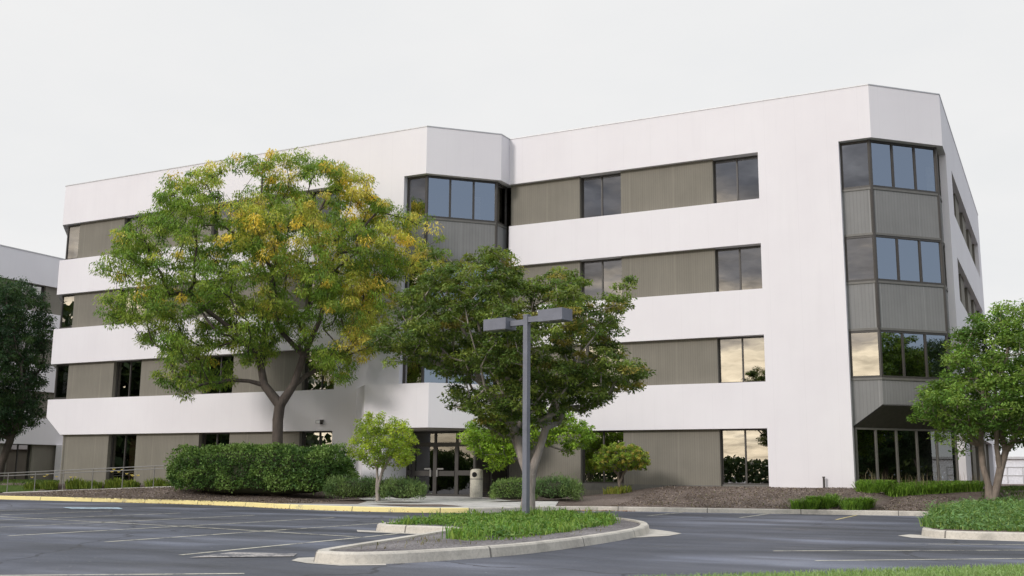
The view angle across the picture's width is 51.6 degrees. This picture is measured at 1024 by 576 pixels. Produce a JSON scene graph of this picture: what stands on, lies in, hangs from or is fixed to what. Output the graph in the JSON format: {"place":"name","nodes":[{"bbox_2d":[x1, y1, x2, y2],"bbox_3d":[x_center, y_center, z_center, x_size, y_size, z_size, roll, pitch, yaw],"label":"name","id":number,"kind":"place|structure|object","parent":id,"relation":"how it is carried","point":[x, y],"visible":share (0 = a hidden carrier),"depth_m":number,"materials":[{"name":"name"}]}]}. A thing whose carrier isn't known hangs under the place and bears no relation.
{"place":"outdoors","nodes":[
{"label":"outdoors","id":0,"kind":"place"},
{"bbox_2d":[0,482,40,492],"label":"lawn","id":1,"kind":"structure","parent":0,"point":[11,488],"depth_m":53.89,"materials":[{"name":"plant"}]},
{"bbox_2d":[0,275,57,480],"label":"deciduous tree","id":2,"kind":"object","parent":1,"relation":"on","point":[19,401],"visible":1,"depth_m":57.36,"materials":[{"name":"green plant"}]},
{"bbox_2d":[0,244,64,479],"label":"office building","id":3,"kind":"structure","parent":1,"relation":"on","point":[38,448],"depth_m":73.98,"materials":[{"name":"white paint"}]},
{"bbox_2d":[5,444,30,479],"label":"window","id":4,"kind":"structure","parent":3,"relation":"in","point":[18,458],"depth_m":72.50,"materials":[{"name":"brown glass"}]},
{"bbox_2d":[21,284,43,311],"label":"window","id":5,"kind":"structure","parent":3,"relation":"in","point":[40,288],"depth_m":74.86,"materials":[{"name":"grey glass"}]},
{"bbox_2d":[0,479,59,491],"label":"grass","id":6,"kind":"structure","parent":0,"point":[14,481],"depth_m":56.66,"materials":[{"name":"green plant"}]},
{"bbox_2d":[3,486,174,492],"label":"ramp walk","id":7,"kind":"structure","parent":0,"point":[82,489],"depth_m":49.19,"materials":[{"name":"concrete"}]},
{"bbox_2d":[0,465,173,491],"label":"ramp railing","id":8,"kind":"object","parent":7,"relation":"on","point":[63,473],"visible":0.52,"depth_m":49.46,"materials":[{"name":"metal"}]},
{"bbox_2d":[299,496,557,507],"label":"sidewalk","id":9,"kind":"structure","parent":0,"point":[466,502],"depth_m":37.53,"materials":[{"name":"concrete"}]},
{"bbox_2d":[322,474,385,498],"bbox_3d":[-5.782,7.330,39.285,2.731,1.020,1.735,-1,-10,10],"label":"bush","id":10,"kind":"object","parent":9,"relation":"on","point":[355,487],"visible":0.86,"depth_m":38.85,"materials":[{"name":"green plant"}]},
{"bbox_2d":[346,411,421,500],"bbox_3d":[-4.601,5.991,37.856,2.784,3.198,2.343,0,-10,2],"label":"tree","id":11,"kind":"object","parent":9,"relation":"on","point":[369,432],"visible":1,"depth_m":37.60,"materials":[{"name":"green plant"}]},
{"bbox_2d":[377,474,429,499],"bbox_3d":[-3.864,7.094,37.850,2.006,0.988,1.569,0,-10,4],"label":"bush","id":12,"kind":"object","parent":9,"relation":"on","point":[405,488],"visible":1,"depth_m":37.50,"materials":[{"name":"green plant"}]},
{"bbox_2d":[373,504,455,505],"bbox_3d":[-3.225,7.203,35.136,3.219,0.021,1.640,1,-10,-5],"label":"kerb","id":13,"kind":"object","parent":9,"relation":"on","point":[416,504],"visible":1,"depth_m":35.62,"materials":[{"name":"grey concrete"}]},
{"bbox_2d":[470,469,482,497],"bbox_3d":[-1.395,7.641,41.465,0.504,1.110,0.509,-3,-11,17],"label":"litter bin","id":14,"kind":"object","parent":9,"relation":"on","point":[476,483],"visible":1,"depth_m":41.27,"materials":[{"name":"beige metal"}]},
{"bbox_2d":[0,499,1023,575],"bbox_3d":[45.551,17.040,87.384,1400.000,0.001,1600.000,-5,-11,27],"label":"parking lot","id":15,"kind":"structure","parent":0,"point":[712,543],"depth_m":17.83,"materials":[{"name":"grey asphalt"}]},
{"bbox_2d":[64,507,121,508],"bbox_3d":[-13.719,7.192,34.602,1.749,0.001,2.186,5,-11,-24],"label":"accessible stall paint","id":16,"kind":"object","parent":15,"relation":"on","point":[93,507],"visible":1,"depth_m":34.96,"materials":[{"name":"paint"}]},
{"bbox_2d":[0,573,243,575],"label":"parking line","id":17,"kind":"object","parent":15,"relation":"on","point":[125,574],"visible":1,"depth_m":12.14,"materials":[{"name":"paint"}]},
{"bbox_2d":[9,515,248,526],"bbox_3d":[-9.420,5.597,25.382,0.085,0.001,10.148,-4,-11,25],"label":"parking line","id":18,"kind":"object","parent":15,"relation":"on","point":[120,521],"visible":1,"depth_m":25.37,"materials":[{"name":"paint"}]},
{"bbox_2d":[10,518,319,535],"bbox_3d":[-7.009,5.372,24.009,0.085,0.001,10.428,-4,-11,25],"label":"parking line","id":19,"kind":"object","parent":15,"relation":"on","point":[156,527],"visible":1,"depth_m":22.70,"materials":[{"name":"white paint"}]},
{"bbox_2d":[14,517,355,536],"bbox_3d":[-13.521,5.932,27.472,26.584,0.001,0.428,-7,-12,35],"label":"parking line","id":20,"kind":"object","parent":15,"relation":"on","point":[199,527],"visible":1,"depth_m":22.78,"materials":[{"name":"white paint"}]},
{"bbox_2d":[0,496,468,512],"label":"yellow kerb","id":21,"kind":"structure","parent":15,"relation":"on","point":[344,508],"depth_m":36.98,"materials":[{"name":"yellow paint"}]},
{"bbox_2d":[107,523,375,541],"bbox_3d":[-4.598,5.147,22.636,0.085,0.001,10.708,-4,-11,25],"label":"parking line","id":22,"kind":"object","parent":15,"relation":"on","point":[229,533],"visible":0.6,"depth_m":20.64,"materials":[{"name":"white paint"}]},
{"bbox_2d":[197,552,296,556],"bbox_3d":[-3.848,3.830,15.224,1.495,0.001,0.913,3,-10,-15],"label":"pavement patch","id":23,"kind":"object","parent":15,"relation":"on","point":[235,554],"visible":1,"depth_m":15.17,"materials":[{"name":"grey asphalt"}]},
{"bbox_2d":[181,533,398,554],"bbox_3d":[-3.477,4.359,18.147,0.135,0.001,6.630,-4,-11,22],"label":"parking line","id":24,"kind":"object","parent":15,"relation":"on","point":[284,544],"visible":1,"depth_m":17.28,"materials":[{"name":"white paint"}]},
{"bbox_2d":[292,557,385,565],"bbox_3d":[-2.377,3.700,14.399,1.218,0.001,1.811,3,-10,-14],"label":"concrete apron","id":25,"kind":"object","parent":15,"relation":"on","point":[308,560],"visible":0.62,"depth_m":13.97,"materials":[{"name":"grey concrete"}]},
{"bbox_2d":[110,501,626,511],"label":"fallen leaves","id":26,"kind":"object","parent":15,"relation":"on","point":[369,511],"visible":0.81,"depth_m":35.97,"materials":[{"name":"brown plant"}]},
{"bbox_2d":[357,530,419,533],"bbox_3d":[-2.223,4.948,21.423,2.784,0.001,0.575,-5,-12,30],"label":"concrete apron","id":27,"kind":"object","parent":15,"relation":"on","point":[383,532],"visible":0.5,"depth_m":21.44,"materials":[{"name":"beige concrete"}]},
{"bbox_2d":[313,517,649,563],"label":"island kerb","id":28,"kind":"structure","parent":15,"relation":"on","point":[330,555],"depth_m":15.45,"materials":[{"name":"concrete"}]},
{"bbox_2d":[335,519,639,551],"bbox_3d":[-0.455,4.771,21.117,5.759,0.066,14.556,-5,-11,27],"label":"island bed","id":29,"kind":"object","parent":28,"relation":"on","point":[428,544],"visible":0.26,"depth_m":16.63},
{"bbox_2d":[361,524,604,548],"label":"sparse weeds","id":30,"kind":"object","parent":29,"relation":"on","point":[439,539],"visible":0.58,"depth_m":16.64,"materials":[{"name":"green plant"}]},
{"bbox_2d":[382,507,617,540],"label":"island grass","id":31,"kind":"structure","parent":29,"relation":"on","point":[450,531],"depth_m":21.47,"materials":[{"name":"green plant"}]},
{"bbox_2d":[363,242,655,509],"bbox_3d":[0.003,2.308,28.099,7.388,7.157,6.335,-5,-11,27],"label":"spreading tree","id":32,"kind":"object","parent":29,"relation":"on","point":[476,358],"visible":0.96,"depth_m":27.16,"materials":[{"name":"green plant"}]},
{"bbox_2d":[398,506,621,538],"bbox_3d":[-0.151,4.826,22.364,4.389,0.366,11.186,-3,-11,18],"label":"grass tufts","id":33,"kind":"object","parent":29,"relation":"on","point":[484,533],"visible":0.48,"depth_m":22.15,"materials":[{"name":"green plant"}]},
{"bbox_2d":[483,307,571,512],"bbox_3d":[0.331,2.952,24.364,2.340,4.810,0.400,-8,-13,39],"label":"street lamp","id":34,"kind":"object","parent":29,"relation":"on","point":[547,316],"visible":0.85,"depth_m":24.33,"materials":[{"name":"grey metal"}]},
{"bbox_2d":[46,84,995,496],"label":"office building","id":35,"kind":"structure","parent":15,"relation":"on","point":[806,268],"depth_m":43.76,"materials":[{"name":"white paint"}]},
{"bbox_2d":[53,364,68,398],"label":"window","id":36,"kind":"structure","parent":35,"relation":"in","point":[61,378],"depth_m":55.13,"materials":[{"name":"black glass"}]},
{"bbox_2d":[59,295,74,328],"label":"window","id":37,"kind":"structure","parent":35,"relation":"in","point":[67,306],"depth_m":55.77,"materials":[{"name":"black glass"}]},
{"bbox_2d":[65,225,79,259],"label":"window","id":38,"kind":"structure","parent":35,"relation":"in","point":[73,233],"depth_m":56.43,"materials":[{"name":"beige glass"}]},
{"bbox_2d":[109,434,136,480],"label":"window","id":39,"kind":"structure","parent":35,"relation":"in","point":[123,446],"depth_m":52.49,"materials":[{"name":"black glass"}]},
{"bbox_2d":[115,360,141,396],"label":"window","id":40,"kind":"structure","parent":35,"relation":"in","point":[128,375],"depth_m":53.16,"materials":[{"name":"black glass"}]},
{"bbox_2d":[121,288,145,323],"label":"window","id":41,"kind":"structure","parent":35,"relation":"in","point":[137,306],"depth_m":53.82,"materials":[{"name":"grey glass"}]},
{"bbox_2d":[126,217,149,249],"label":"window","id":42,"kind":"structure","parent":35,"relation":"in","point":[129,219],"depth_m":54.61,"materials":[{"name":"grey glass"}]},
{"bbox_2d":[201,433,229,446],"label":"window","id":43,"kind":"structure","parent":35,"relation":"in","point":[207,438],"depth_m":49.95,"materials":[{"name":"black glass"}]},
{"bbox_2d":[205,355,233,393],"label":"window","id":44,"kind":"structure","parent":35,"relation":"in","point":[221,358],"depth_m":50.46,"materials":[{"name":"black glass"}]},
{"bbox_2d":[214,204,239,241],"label":"window","id":45,"kind":"structure","parent":35,"relation":"in","point":[218,230],"depth_m":51.92,"materials":[{"name":"grey glass"}]},
{"bbox_2d":[302,431,331,446],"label":"window","id":46,"kind":"structure","parent":35,"relation":"in","point":[308,437],"depth_m":47.31,"materials":[{"name":"glass"}]},
{"bbox_2d":[304,349,333,389],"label":"window","id":47,"kind":"structure","parent":35,"relation":"in","point":[317,381],"depth_m":47.83,"materials":[{"name":"black glass"}]},
{"bbox_2d":[308,270,336,308],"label":"window","id":48,"kind":"structure","parent":35,"relation":"in","point":[309,302],"depth_m":48.66,"materials":[{"name":"black glass"}]},
{"bbox_2d":[312,190,340,227],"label":"window","id":49,"kind":"structure","parent":35,"relation":"in","point":[314,193],"depth_m":49.25,"materials":[{"name":"grey glass"}]},
{"bbox_2d":[402,352,422,383],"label":"window","id":50,"kind":"structure","parent":35,"relation":"in","point":[414,374],"depth_m":45.37,"materials":[{"name":"black glass"}]},
{"bbox_2d":[405,262,422,291],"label":"window","id":51,"kind":"structure","parent":35,"relation":"in","point":[411,281],"depth_m":46.14,"materials":[{"name":"grey glass"}]},
{"bbox_2d":[407,176,425,217],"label":"window","id":52,"kind":"structure","parent":35,"relation":"in","point":[416,185],"depth_m":46.74,"materials":[{"name":"grey glass"}]},
{"bbox_2d":[413,445,434,495],"bbox_3d":[-3.701,7.653,44.492,1.050,2.110,0.180,-5,-11,27],"label":"door","id":53,"kind":"structure","parent":35,"relation":"in","point":[424,464],"depth_m":44.53,"materials":[{"name":"brown metal"}]},
{"bbox_2d":[411,431,472,444],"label":"transom window","id":54,"kind":"structure","parent":35,"relation":"in","point":[424,437],"depth_m":44.45,"materials":[{"name":"beige glass"}]},
{"bbox_2d":[434,445,456,495],"bbox_3d":[-2.766,7.576,44.020,1.050,2.110,0.180,-5,-11,27],"label":"door","id":55,"kind":"structure","parent":35,"relation":"in","point":[445,455],"depth_m":44.05,"materials":[{"name":"glass"}]},
{"bbox_2d":[422,347,494,384],"bbox_3d":[-2.280,3.373,45.668,3.221,1.790,0.102,4,-11,-18],"label":"window","id":56,"kind":"structure","parent":35,"relation":"in","point":[427,378],"depth_m":45.25,"materials":[{"name":"grey glass"}]},
{"bbox_2d":[427,261,493,301],"bbox_3d":[-2.251,-0.255,46.312,3.221,1.780,0.102,4,-11,-18],"label":"window","id":57,"kind":"structure","parent":35,"relation":"in","point":[445,261],"depth_m":46.40,"materials":[{"name":"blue glass"}]},
{"bbox_2d":[428,176,494,222],"bbox_3d":[-2.222,-3.928,46.964,3.221,1.880,0.102,4,-11,-18],"label":"window","id":58,"kind":"structure","parent":35,"relation":"in","point":[448,198],"depth_m":46.96,"materials":[{"name":"blue glass"}]},
{"bbox_2d":[475,431,508,493],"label":"window","id":59,"kind":"structure","parent":35,"relation":"in","point":[488,476],"depth_m":44.43,"materials":[{"name":"black glass"}]},
{"bbox_2d":[498,183,506,226],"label":"window","id":60,"kind":"structure","parent":35,"relation":"in","point":[502,190],"depth_m":47.97,"materials":[{"name":"black glass"}]},
{"bbox_2d":[581,173,620,217],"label":"window","id":61,"kind":"structure","parent":35,"relation":"in","point":[601,195],"depth_m":46.35,"materials":[{"name":"grey glass"}]},
{"bbox_2d":[582,258,621,300],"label":"window","id":62,"kind":"structure","parent":35,"relation":"in","point":[604,273],"depth_m":45.71,"materials":[{"name":"grey glass"}]},
{"bbox_2d":[582,343,622,385],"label":"window","id":63,"kind":"structure","parent":35,"relation":"in","point":[621,343],"depth_m":45.01,"materials":[{"name":"grey glass"}]},
{"bbox_2d":[582,431,623,483],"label":"window","id":64,"kind":"structure","parent":35,"relation":"in","point":[590,475],"depth_m":44.46,"materials":[{"name":"black glass"}]},
{"bbox_2d":[714,155,758,202],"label":"window","id":65,"kind":"structure","parent":35,"relation":"in","point":[735,179],"depth_m":43.66,"materials":[{"name":"grey glass"}]},
{"bbox_2d":[716,245,761,291],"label":"window","id":66,"kind":"structure","parent":35,"relation":"in","point":[738,268],"depth_m":43.00,"materials":[{"name":"grey glass"}]},
{"bbox_2d":[718,336,764,382],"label":"window","id":67,"kind":"structure","parent":35,"relation":"in","point":[741,359],"depth_m":42.35,"materials":[{"name":"beige glass"}]},
{"bbox_2d":[721,429,768,484],"bbox_3d":[9.204,6.641,41.661,1.940,2.170,0.102,-5,-11,27],"label":"window","id":68,"kind":"structure","parent":35,"relation":"in","point":[744,452],"depth_m":41.68,"materials":[{"name":"clear glass"}]},
{"bbox_2d":[840,140,869,189],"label":"window","id":69,"kind":"structure","parent":35,"relation":"in","point":[853,155],"depth_m":41.40,"materials":[{"name":"grey glass"}]},
{"bbox_2d":[844,235,874,281],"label":"window","id":70,"kind":"structure","parent":35,"relation":"in","point":[859,265],"depth_m":40.75,"materials":[{"name":"grey glass"}]},
{"bbox_2d":[849,330,881,377],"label":"window","id":71,"kind":"structure","parent":35,"relation":"in","point":[864,346],"depth_m":40.09,"materials":[{"name":"beige glass"}]},
{"bbox_2d":[871,140,936,192],"bbox_3d":[15.385,-4.742,41.601,3.122,1.880,0.102,4,-11,-18],"label":"window","id":72,"kind":"structure","parent":35,"relation":"in","point":[894,165],"depth_m":41.60,"materials":[{"name":"blue glass"}]},
{"bbox_2d":[854,427,959,482],"bbox_3d":[15.085,6.550,40.370,4.646,2.350,0.102,4,-11,-18],"label":"window","id":73,"kind":"structure","parent":35,"relation":"in","point":[908,453],"depth_m":40.35,"materials":[{"name":"black glass"}]},
{"bbox_2d":[876,235,942,284],"bbox_3d":[15.356,-1.070,40.949,3.122,1.780,0.102,4,-11,-18],"label":"window","id":74,"kind":"structure","parent":35,"relation":"in","point":[899,259],"depth_m":40.94,"materials":[{"name":"blue glass"}]},
{"bbox_2d":[879,330,949,379],"bbox_3d":[15.328,2.558,40.305,3.122,1.790,0.102,4,-11,-18],"label":"window","id":75,"kind":"structure","parent":35,"relation":"in","point":[904,354],"depth_m":40.28,"materials":[{"name":"clear glass"}]},
{"bbox_2d":[937,153,941,198],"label":"window","id":76,"kind":"structure","parent":35,"relation":"in","point":[937,153],"depth_m":42.98,"materials":[{"name":"brown metal"}]},
{"bbox_2d":[943,244,947,288],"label":"window","id":77,"kind":"structure","parent":35,"relation":"in","point":[943,244],"depth_m":42.31,"materials":[{"name":"brown metal"}]},
{"bbox_2d":[633,529,681,537],"bbox_3d":[3.066,5.078,21.923,0.873,0.001,3.917,-2,-10,13],"label":"concrete apron","id":78,"kind":"object","parent":15,"relation":"on","point":[653,532],"visible":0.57,"depth_m":21.83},
{"bbox_2d":[469,506,1023,539],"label":"kerb","id":79,"kind":"structure","parent":15,"relation":"on","point":[935,533],"depth_m":34.16,"materials":[{"name":"concrete"}]},
{"bbox_2d":[830,550,945,550],"bbox_3d":[8.543,4.350,17.569,8.824,0.001,0.134,2,-10,-8],"label":"parking line","id":80,"kind":"object","parent":15,"relation":"on","point":[887,550],"visible":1,"depth_m":17.22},
{"bbox_2d":[815,558,1023,560],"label":"parking line","id":81,"kind":"object","parent":15,"relation":"on","point":[918,559],"visible":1,"depth_m":15.35,"materials":[{"name":"white paint"}]},
{"bbox_2d":[898,534,1023,540],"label":"concrete apron","id":82,"kind":"object","parent":15,"relation":"on","point":[914,536],"visible":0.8,"depth_m":20.83,"materials":[{"name":"beige concrete"}]},
{"bbox_2d":[995,457,1023,483],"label":"distant building","id":83,"kind":"structure","parent":15,"relation":"on","point":[1014,471],"depth_m":90.22,"materials":[{"name":"paint"}]},
{"bbox_2d":[0,483,1023,531],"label":"planting bed","id":84,"kind":"object","parent":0,"point":[615,500],"visible":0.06,"depth_m":38.27,"materials":[{"name":"brown soil"}]},
{"bbox_2d":[22,477,39,489],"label":"daylily clump","id":85,"kind":"object","parent":84,"relation":"on","point":[29,486],"visible":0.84,"depth_m":53.34,"materials":[{"name":"green plant"}]},
{"bbox_2d":[39,474,58,489],"bbox_3d":[-23.024,9.641,52.675,2.084,0.742,1.689,-5,-11,27],"label":"daylily clump","id":86,"kind":"object","parent":84,"relation":"on","point":[49,485],"visible":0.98,"depth_m":52.48,"materials":[{"name":"green plant"}]},
{"bbox_2d":[64,476,85,488],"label":"daylily clump","id":87,"kind":"object","parent":84,"relation":"on","point":[74,483],"visible":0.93,"depth_m":51.98,"materials":[{"name":"green plant"}]},
{"bbox_2d":[81,480,102,488],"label":"daylily clump","id":88,"kind":"object","parent":84,"relation":"on","point":[95,485],"visible":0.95,"depth_m":51.06,"materials":[{"name":"green plant"}]},
{"bbox_2d":[101,469,126,487],"bbox_3d":[-19.065,9.183,51.044,2.333,0.932,2.003,-5,-11,27],"label":"daylily clump","id":89,"kind":"object","parent":84,"relation":"on","point":[110,483],"visible":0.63,"depth_m":50.75,"materials":[{"name":"green plant"}]},
{"bbox_2d":[121,473,140,487],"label":"daylily clump","id":90,"kind":"object","parent":84,"relation":"on","point":[130,484],"visible":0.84,"depth_m":49.98,"materials":[{"name":"green plant"}]},
{"bbox_2d":[144,476,168,486],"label":"daylily clump","id":91,"kind":"object","parent":84,"relation":"on","point":[159,482],"visible":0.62,"depth_m":49.57,"materials":[{"name":"green plant"}]},
{"bbox_2d":[3,486,332,503],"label":"mulch chips","id":92,"kind":"object","parent":84,"relation":"on","point":[166,497],"visible":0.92,"depth_m":43.03,"materials":[{"name":"brown plant"}]},
{"bbox_2d":[163,441,359,494],"bbox_3d":[-10.188,7.249,42.693,8.931,2.184,2.860,-4,-11,26],"label":"hedge","id":93,"kind":"object","parent":84,"relation":"on","point":[248,468],"visible":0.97,"depth_m":41.61,"materials":[{"name":"green plant"}]},
{"bbox_2d":[88,147,446,495],"bbox_3d":[-10.004,1.211,43.192,14.716,14.272,7.866,0,-10,5],"label":"honey locust","id":94,"kind":"object","parent":84,"relation":"on","point":[256,243],"visible":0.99,"depth_m":42.38,"materials":[{"name":"green plant"}]},
{"bbox_2d":[486,475,536,499],"bbox_3d":[0.065,7.242,38.509,1.956,0.940,1.394,-1,-10,7],"label":"bush","id":95,"kind":"object","parent":84,"relation":"on","point":[509,488],"visible":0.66,"depth_m":38.10,"materials":[{"name":"green plant"}]},
{"bbox_2d":[455,405,598,477],"bbox_3d":[0.636,6.241,40.846,5.685,3.617,3.285,1,-10,-5],"label":"tree","id":96,"kind":"object","parent":84,"relation":"on","point":[491,452],"visible":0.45,"depth_m":40.43,"materials":[{"name":"green plant"}]},
{"bbox_2d":[535,471,586,500],"bbox_3d":[1.628,7.154,38.353,2.238,1.102,1.718,0,-10,4],"label":"bush","id":97,"kind":"object","parent":84,"relation":"on","point":[558,487],"visible":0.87,"depth_m":37.93,"materials":[{"name":"green plant"}]},
{"bbox_2d":[602,485,631,493],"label":"stem weeds","id":98,"kind":"object","parent":84,"relation":"on","point":[618,490],"visible":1,"depth_m":40.46,"materials":[{"name":"green plant"}]},
{"bbox_2d":[589,442,651,487],"bbox_3d":[4.199,6.942,40.963,2.441,1.997,2.210,1,-10,-2],"label":"topiary shrub","id":99,"kind":"object","parent":84,"relation":"on","point":[636,457],"visible":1,"depth_m":40.55,"materials":[{"name":"green plant"}]},
{"bbox_2d":[617,485,954,510],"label":"mulch chips","id":100,"kind":"object","parent":84,"relation":"on","point":[753,487],"visible":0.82,"depth_m":37.59,"materials":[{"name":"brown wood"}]},
{"bbox_2d":[786,493,845,509],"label":"kerb weeds","id":101,"kind":"object","parent":84,"relation":"on","point":[815,502],"visible":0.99,"depth_m":34.85,"materials":[{"name":"green plant"}]},
{"bbox_2d":[828,496,877,509],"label":"kerb weeds","id":102,"kind":"object","parent":84,"relation":"on","point":[857,503],"visible":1,"depth_m":34.47,"materials":[{"name":"green plant"}]},
{"bbox_2d":[847,479,984,496],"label":"long grass","id":103,"kind":"structure","parent":84,"relation":"on","point":[896,489],"depth_m":37.65,"materials":[{"name":"green plant"}]},
{"bbox_2d":[865,469,979,491],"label":"seed heads","id":104,"kind":"object","parent":84,"relation":"on","point":[872,479],"visible":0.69,"depth_m":38.28,"materials":[{"name":"plant"}]},
{"bbox_2d":[906,300,1023,499],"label":"broadleaf tree","id":105,"kind":"object","parent":84,"relation":"on","point":[980,413],"visible":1,"depth_m":35.96,"materials":[{"name":"green plant"}]},
{"bbox_2d":[916,495,1023,531],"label":"weedy verge","id":106,"kind":"structure","parent":84,"relation":"on","point":[928,518],"depth_m":23.24,"materials":[{"name":"green plant"}]},
{"bbox_2d":[0,0,1023,456],"label":"sky","id":107,"kind":"structure","parent":0,"point":[91,90],"materials":[{"name":"white"}]},
{"bbox_2d":[628,562,1023,575],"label":"front grass","id":108,"kind":"structure","parent":0,"point":[1010,568],"depth_m":12.35,"materials":[{"name":"green plant"}]},
{"bbox_2d":[861,569,1023,575],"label":"front lawn","id":109,"kind":"structure","parent":0,"point":[977,574],"depth_m":12.33,"materials":[{"name":"plant"}]},
{"bbox_2d":[981,485,1023,500],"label":"back lawn","id":110,"kind":"structure","parent":0,"point":[1014,488],"depth_m":37.42,"materials":[{"name":"green plant"}]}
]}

